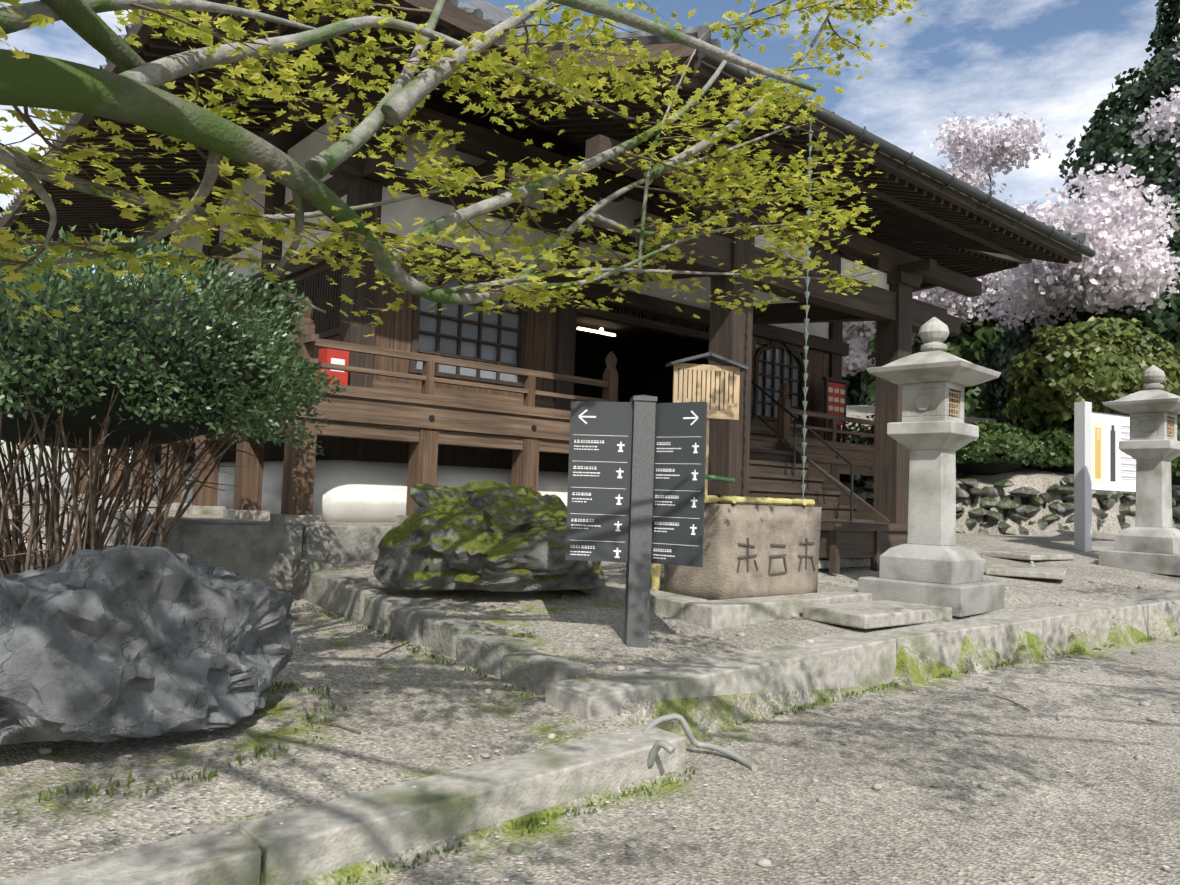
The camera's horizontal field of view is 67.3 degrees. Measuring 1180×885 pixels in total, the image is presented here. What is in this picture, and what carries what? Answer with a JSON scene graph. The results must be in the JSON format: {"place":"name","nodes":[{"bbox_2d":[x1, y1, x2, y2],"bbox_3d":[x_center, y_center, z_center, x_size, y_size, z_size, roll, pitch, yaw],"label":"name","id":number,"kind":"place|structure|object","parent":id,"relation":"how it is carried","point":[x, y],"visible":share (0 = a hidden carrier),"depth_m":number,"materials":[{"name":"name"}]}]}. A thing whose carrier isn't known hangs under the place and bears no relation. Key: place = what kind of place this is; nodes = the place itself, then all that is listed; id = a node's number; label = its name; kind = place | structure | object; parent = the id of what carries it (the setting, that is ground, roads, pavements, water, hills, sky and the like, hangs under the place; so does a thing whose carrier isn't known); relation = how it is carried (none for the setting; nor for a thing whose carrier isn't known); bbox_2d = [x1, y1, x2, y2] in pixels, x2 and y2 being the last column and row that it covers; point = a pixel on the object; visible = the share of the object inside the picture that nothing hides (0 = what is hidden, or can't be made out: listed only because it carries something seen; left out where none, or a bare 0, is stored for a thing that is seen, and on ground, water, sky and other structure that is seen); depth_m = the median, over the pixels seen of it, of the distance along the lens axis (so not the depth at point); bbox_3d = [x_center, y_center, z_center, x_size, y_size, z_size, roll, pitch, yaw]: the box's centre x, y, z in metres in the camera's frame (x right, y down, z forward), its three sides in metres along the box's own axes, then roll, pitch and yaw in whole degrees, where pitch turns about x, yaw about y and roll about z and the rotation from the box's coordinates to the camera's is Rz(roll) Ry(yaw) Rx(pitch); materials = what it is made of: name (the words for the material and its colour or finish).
{"place":"outdoors","nodes":[
{"label":"outdoors","id":0,"kind":"place"},
{"bbox_2d":[16,477,106,486],"bbox_3d":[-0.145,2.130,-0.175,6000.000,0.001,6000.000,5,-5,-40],"label":"panel","id":1,"kind":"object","parent":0,"point":[62,482],"depth_m":426.27,"materials":[{"name":"white paint"}]},
{"bbox_2d":[0,0,929,336],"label":"maple","id":2,"kind":"object","parent":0,"point":[492,62],"depth_m":4.48,"materials":[{"name":"green plant"}]},
{"bbox_2d":[171,113,888,338],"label":"wall","id":3,"kind":"structure","parent":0,"point":[626,211],"depth_m":12.68,"materials":[{"name":"white paint"}]},
{"bbox_2d":[154,83,920,523],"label":"wooden posts","id":4,"kind":"object","parent":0,"point":[730,339],"visible":0.48,"depth_m":11.75,"materials":[{"name":"brown wood"}]},
{"bbox_2d":[70,121,936,522],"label":"wooden beams","id":5,"kind":"structure","parent":4,"relation":"attached to","point":[781,313],"depth_m":12.62,"materials":[{"name":"brown wood"}]},
{"bbox_2d":[0,0,1168,480],"label":"sky","id":6,"kind":"structure","parent":0,"point":[1053,61],"materials":[{"name":"blue"}]},
{"bbox_2d":[0,405,1179,884],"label":"terrain","id":7,"kind":"structure","parent":0,"point":[1032,817],"depth_m":4.56,"materials":[{"name":"grey gravel"}]},
{"bbox_2d":[0,545,297,744],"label":"boulder","id":8,"kind":"object","parent":7,"relation":"on","point":[117,642],"visible":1,"depth_m":4.08,"materials":[{"name":"grey stone"}]},
{"bbox_2d":[0,223,347,577],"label":"shrub","id":9,"kind":"object","parent":7,"relation":"on","point":[267,407],"depth_m":6.25,"materials":[{"name":"green plant"}]},
{"bbox_2d":[65,493,407,524],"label":"hall base stones","id":10,"kind":"object","parent":7,"relation":"on","point":[272,518],"visible":0.08,"depth_m":10.12,"materials":[{"name":"grey stone"}]},
{"bbox_2d":[50,500,586,695],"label":"stone curb","id":11,"kind":"structure","parent":7,"relation":"on","point":[269,554],"depth_m":7.83,"materials":[{"name":"grey stone"}]},
{"bbox_2d":[127,460,567,522],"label":"white foundation wall","id":12,"kind":"structure","parent":7,"relation":"on","point":[349,491],"depth_m":10.35,"materials":[{"name":"white paint"}]},
{"bbox_2d":[70,258,874,515],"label":"hall wall planks","id":13,"kind":"object","parent":7,"relation":"on","point":[298,481],"visible":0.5,"depth_m":11.26,"materials":[{"name":"brown wood"}]},
{"bbox_2d":[458,0,547,42],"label":"hall roof tiles","id":14,"kind":"object","parent":13,"relation":"on","point":[490,10],"depth_m":16.81,"materials":[{"name":"grey tile"}]},
{"bbox_2d":[0,0,530,218],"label":"hall roof tile ends","id":15,"kind":"object","parent":14,"relation":"attached to","point":[477,12],"visible":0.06,"depth_m":9.39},
{"bbox_2d":[7,0,1018,289],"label":"hall roof rafters","id":16,"kind":"object","parent":14,"relation":"attached to","point":[81,212],"visible":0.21,"depth_m":12.26,"materials":[{"name":"brown wood"}]},
{"bbox_2d":[7,0,1022,291],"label":"hall roof soffit","id":17,"kind":"structure","parent":14,"relation":"attached to","point":[453,108],"depth_m":12.99,"materials":[{"name":"brown wood"}]},
{"bbox_2d":[0,0,1031,263],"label":"roof","id":18,"kind":"structure","parent":14,"relation":"attached to","point":[460,22],"depth_m":9.26,"materials":[{"name":"brown wood"}]},
{"bbox_2d":[520,42,1081,263],"bbox_3d":[3.347,-3.518,11.767,8.600,1.158,2.764,5,-5,-40],"label":"roof eave","id":19,"kind":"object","parent":14,"relation":"attached to","point":[912,204],"depth_m":10.67,"materials":[{"name":"brown wood"}]},
{"bbox_2d":[800,117,813,498],"bbox_3d":[2.128,-1.145,8.704,0.055,4.185,0.055,0,-4,27],"label":"rain chain","id":20,"kind":"object","parent":19,"relation":"hanging from","point":[805,374],"visible":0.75,"depth_m":8.68,"materials":[{"name":"green metal"}]},
{"bbox_2d":[577,327,615,335],"bbox_3d":[0.201,-2.053,16.306,0.900,0.080,0.300,5,-5,-40],"label":"hall lamp","id":21,"kind":"object","parent":13,"relation":"attached to","point":[601,329],"visible":1,"depth_m":16.31,"materials":[{"name":"beige"}]},
{"bbox_2d":[408,269,804,423],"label":"hall window frames","id":22,"kind":"structure","parent":13,"relation":"in","point":[522,339],"depth_m":12.48,"materials":[{"name":"brown wood"}]},
{"bbox_2d":[415,270,799,419],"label":"hall window panes","id":23,"kind":"object","parent":22,"relation":"in","point":[469,330],"visible":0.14,"depth_m":12.18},
{"bbox_2d":[373,480,605,591],"bbox_3d":[-0.654,0.807,7.853,1.657,0.945,2.040,0,-4,23],"label":"mossy rock","id":24,"kind":"object","parent":7,"relation":"on","point":[490,535],"visible":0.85,"depth_m":7.23,"materials":[{"name":"green stone"}]},
{"bbox_2d":[305,380,853,520],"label":"hall iron fittings","id":25,"kind":"object","parent":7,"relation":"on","point":[432,418],"visible":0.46,"depth_m":12.72,"materials":[{"name":"black"}]},
{"bbox_2d":[0,593,1179,884],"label":"kerb stones","id":26,"kind":"object","parent":7,"relation":"on","point":[304,843],"visible":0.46,"depth_m":4.15,"materials":[{"name":"grey stone"}]},
{"bbox_2d":[10,587,1178,884],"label":"fallen petals","id":27,"kind":"object","parent":7,"relation":"on","point":[534,751],"visible":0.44,"depth_m":4.00,"materials":[{"name":"pink plant"}]},
{"bbox_2d":[38,562,1179,884],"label":"grass tufts","id":28,"kind":"object","parent":7,"relation":"on","point":[328,720],"visible":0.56,"depth_m":4.30,"materials":[{"name":"green plant"}]},
{"bbox_2d":[38,556,1179,884],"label":"loose pebbles","id":29,"kind":"object","parent":7,"relation":"on","point":[512,848],"visible":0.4,"depth_m":4.38,"materials":[{"name":"stone"}]},
{"bbox_2d":[565,395,706,647],"bbox_3d":[0.329,0.559,6.212,0.967,1.800,0.230,1,-4,15],"label":"directional sign","id":30,"kind":"object","parent":7,"relation":"on","point":[636,486],"visible":1,"depth_m":6.17,"materials":[{"name":"dark grey painted metal"},{"name":"white lettering paint"}]},
{"bbox_2d":[307,642,1030,733],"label":"fallen twigs","id":31,"kind":"object","parent":7,"relation":"on","point":[359,732],"visible":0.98,"depth_m":5.86,"materials":[{"name":"brown wood"}]},
{"bbox_2d":[643,713,757,770],"bbox_3d":[0.514,1.598,4.651,0.673,0.234,0.477,5,-5,-40],"label":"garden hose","id":32,"kind":"object","parent":7,"relation":"on","point":[670,748],"visible":0.83,"depth_m":4.80,"materials":[{"name":"grey rubber"}]},
{"bbox_2d":[665,352,748,494],"bbox_3d":[1.188,0.236,9.236,0.849,2.357,0.220,3,-4,-11],"label":"notice board","id":33,"kind":"object","parent":7,"relation":"on","point":[716,388],"visible":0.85,"depth_m":9.26,"materials":[{"name":"brown wood"}]},
{"bbox_2d":[576,573,871,629],"bbox_3d":[1.438,1.540,8.390,2.911,0.456,1.856,5,-5,-40],"label":"stone base","id":34,"kind":"object","parent":7,"relation":"on","point":[716,614],"visible":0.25,"depth_m":7.23,"materials":[{"name":"grey stone"}]},
{"bbox_2d":[664,503,821,599],"bbox_3d":[1.387,0.982,8.031,1.359,0.840,0.738,5,-5,-40],"label":"stone water basin","id":35,"kind":"object","parent":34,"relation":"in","point":[728,528],"visible":0.77,"depth_m":7.63,"materials":[{"name":"beige stone"}]},
{"bbox_2d":[651,474,814,590],"bbox_3d":[1.324,0.793,8.090,1.501,1.220,0.941,5,-5,-40],"label":"bamboo pole","id":36,"kind":"object","parent":35,"relation":"on","point":[719,499],"visible":0.58,"depth_m":7.94,"materials":[{"name":"yellow wood"}]},
{"bbox_2d":[737,538,815,575],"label":"carved characters","id":37,"kind":"object","parent":35,"relation":"attached to","point":[747,556],"visible":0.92,"depth_m":7.74,"materials":[{"name":"grey"}]},
{"bbox_2d":[836,413,874,487],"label":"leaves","id":38,"kind":"object","parent":7,"relation":"on","point":[862,441],"visible":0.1,"depth_m":16.73,"materials":[{"name":"plant"}]},
{"bbox_2d":[842,366,875,405],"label":"evergreen leaves","id":39,"kind":"object","parent":7,"relation":"on","point":[854,391],"visible":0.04,"depth_m":45.04,"materials":[{"name":"green plant"}]},
{"bbox_2d":[819,521,907,572],"bbox_3d":[3.003,1.194,10.297,1.700,0.530,0.800,5,-5,-40],"label":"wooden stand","id":40,"kind":"object","parent":7,"relation":"on","point":[873,541],"visible":0.5,"depth_m":9.80,"materials":[{"name":"brown wood"}]},
{"bbox_2d":[858,317,1003,616],"bbox_3d":[3.231,0.171,8.355,0.967,2.739,0.967,5,-5,-44],"label":"stone lantern","id":41,"kind":"object","parent":7,"relation":"on","point":[930,562],"visible":1,"depth_m":8.17,"materials":[{"name":"stone"}]},
{"bbox_2d":[860,306,1006,418],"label":"background trees","id":42,"kind":"object","parent":7,"relation":"on","point":[962,347],"visible":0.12,"depth_m":27.41,"materials":[{"name":"green plant"}]},
{"bbox_2d":[803,551,1073,628],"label":"stepping slabs","id":43,"kind":"structure","parent":7,"relation":"on","point":[874,614],"depth_m":7.55,"materials":[{"name":"stone"}]},
{"bbox_2d":[955,419,1051,474],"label":"clipped azalea leaves","id":44,"kind":"object","parent":7,"relation":"on","point":[1011,444],"depth_m":16.29,"materials":[{"name":"green plant"}]},
{"bbox_2d":[841,474,1179,534],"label":"retaining wall stones","id":45,"kind":"object","parent":7,"relation":"on","point":[988,502],"visible":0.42,"depth_m":16.00,"materials":[{"name":"grey stone"}]},
{"bbox_2d":[853,487,1176,519],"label":"retaining wall","id":46,"kind":"structure","parent":7,"relation":"on","point":[1024,500],"depth_m":16.14,"materials":[{"name":"grey stone"}]},
{"bbox_2d":[1022,422,1073,473],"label":"clipped azalea leaves","id":47,"kind":"object","parent":7,"relation":"on","point":[1053,439],"depth_m":16.73,"materials":[{"name":"green plant"}]},
{"bbox_2d":[1001,316,1179,430],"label":"bush","id":48,"kind":"object","parent":7,"relation":"on","point":[1052,381],"depth_m":16.40,"materials":[{"name":"green plant"}]},
{"bbox_2d":[1074,401,1135,550],"bbox_3d":[8.006,0.551,13.337,2.053,2.228,0.160,4,-4,-28],"label":"info board","id":49,"kind":"object","parent":7,"relation":"on","point":[1102,462],"visible":0.58,"depth_m":13.00,"materials":[{"name":"grey"}]},
{"bbox_2d":[1051,285,1179,342],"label":"evergreen","id":50,"kind":"object","parent":7,"relation":"on","point":[1061,324],"depth_m":20.60,"materials":[{"name":"green plant"}]},
{"bbox_2d":[1099,365,1179,575],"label":"stone lantern","id":51,"kind":"object","parent":7,"relation":"on","point":[1149,542],"visible":1,"depth_m":11.21,"materials":[{"name":"stone"}]},
{"bbox_2d":[1171,427,1179,485],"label":"clipped azalea leaves","id":52,"kind":"object","parent":7,"relation":"on","point":[1175,465],"depth_m":16.26,"materials":[{"name":"green plant"}]},
{"bbox_3d":[14.532,-4.180,27.888,5.247,7.121,4.552,5,-5,-40],"label":"cherry tree wood","id":53,"kind":"object","parent":7,"relation":"on","visible":0},
{"bbox_2d":[965,193,1092,321],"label":"cherry blossoms","id":54,"kind":"object","parent":53,"relation":"attached to","point":[987,301],"visible":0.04,"depth_m":27.29,"materials":[{"name":"pink plant"}]},
{"bbox_3d":[22.715,-6.075,31.492,4.115,11.459,4.040,5,-5,-40],"label":"evergreen trunk","id":55,"kind":"object","parent":7,"relation":"on","visible":0},
{"bbox_2d":[1127,92,1172,184],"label":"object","id":56,"kind":"object","parent":55,"relation":"attached to","point":[1151,138],"visible":0.02,"depth_m":31.03,"materials":[{"name":"green plant"}]},
{"bbox_2d":[1058,37,1179,203],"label":"evergreen leaves","id":57,"kind":"object","parent":56,"relation":"on","point":[1104,138],"visible":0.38,"depth_m":31.23,"materials":[{"name":"green plant"}]},
{"bbox_2d":[1104,123,1179,255],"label":"evergreen leaves","id":58,"kind":"object","parent":56,"relation":"on","point":[1172,171],"visible":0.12,"depth_m":21.15,"materials":[{"name":"green plant"}]},
{"bbox_2d":[271,68,981,521],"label":"wooden beams","id":59,"kind":"structure","parent":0,"point":[771,472],"depth_m":11.55,"materials":[{"name":"brown wood"}]},
{"bbox_2d":[318,348,348,384],"bbox_3d":[-3.037,-0.789,10.463,0.270,0.620,0.244,5,-5,-40],"label":"fire extinguisher box","id":60,"kind":"object","parent":59,"relation":"on","point":[334,356],"visible":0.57,"depth_m":10.39,"materials":[{"name":"red metal"}]},
{"bbox_2d":[822,376,848,442],"bbox_3d":[4.594,-0.517,16.607,0.750,1.360,0.090,5,-5,-40],"label":"red notice board","id":61,"kind":"object","parent":59,"relation":"on","point":[835,395],"visible":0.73,"depth_m":16.60,"materials":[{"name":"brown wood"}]},
{"bbox_2d":[573,299,708,402],"bbox_3d":[-0.652,-2.089,15.540,9.212,4.000,4.040,5,-5,-40],"label":"hall interior","id":62,"kind":"object","parent":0,"point":[643,356],"visible":0.04,"depth_m":18.43,"materials":[{"name":"black"}]},
{"bbox_2d":[537,26,1085,242],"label":"porch roof tiles","id":63,"kind":"object","parent":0,"point":[697,32],"visible":0.02,"depth_m":8.56,"materials":[{"name":"grey tile"}]},
{"bbox_2d":[842,321,875,342],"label":"cherry tree","id":64,"kind":"object","parent":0,"point":[869,326],"depth_m":40.02,"materials":[{"name":"pink plant"}]},
{"bbox_2d":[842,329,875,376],"bbox_3d":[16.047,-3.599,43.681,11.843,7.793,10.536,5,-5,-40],"label":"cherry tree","id":65,"kind":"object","parent":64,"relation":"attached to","point":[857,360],"visible":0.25,"depth_m":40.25,"materials":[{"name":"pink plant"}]},
{"bbox_2d":[697,50,1095,257],"bbox_3d":[4.140,-3.119,10.793,8.700,0.171,0.634,5,-5,-40],"label":"porch gutter","id":66,"kind":"object","parent":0,"point":[834,120],"visible":0.69,"depth_m":10.00,"materials":[{"name":"grey metal"}]},
{"bbox_2d":[843,110,1063,426],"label":"cherry tree","id":67,"kind":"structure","parent":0,"point":[964,137],"depth_m":24.19,"materials":[{"name":"pink plant"}]},
{"bbox_2d":[966,151,1179,331],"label":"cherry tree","id":68,"kind":"object","parent":67,"relation":"attached to","point":[1127,266],"depth_m":17.28,"materials":[{"name":"pink plant"}]},
{"bbox_2d":[1114,19,1179,206],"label":"cherry tree","id":69,"kind":"object","parent":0,"point":[1173,115],"depth_m":21.23,"materials":[{"name":"pink plant"}]},
{"bbox_2d":[1144,0,1179,66],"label":"tree","id":70,"kind":"object","parent":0,"point":[1164,32],"depth_m":48.17,"materials":[{"name":"green plant"}]},
{"bbox_3d":[12.985,-1.611,21.353,3.645,3.983,3.920,5,-5,-40],"label":"evergreen trunk","id":71,"kind":"object","parent":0,"visible":0},
{"bbox_2d":[978,242,1179,427],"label":"evergreen leaves","id":72,"kind":"object","parent":71,"relation":"attached to","point":[1004,349],"visible":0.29,"depth_m":20.22,"materials":[{"name":"green plant"}]}
]}

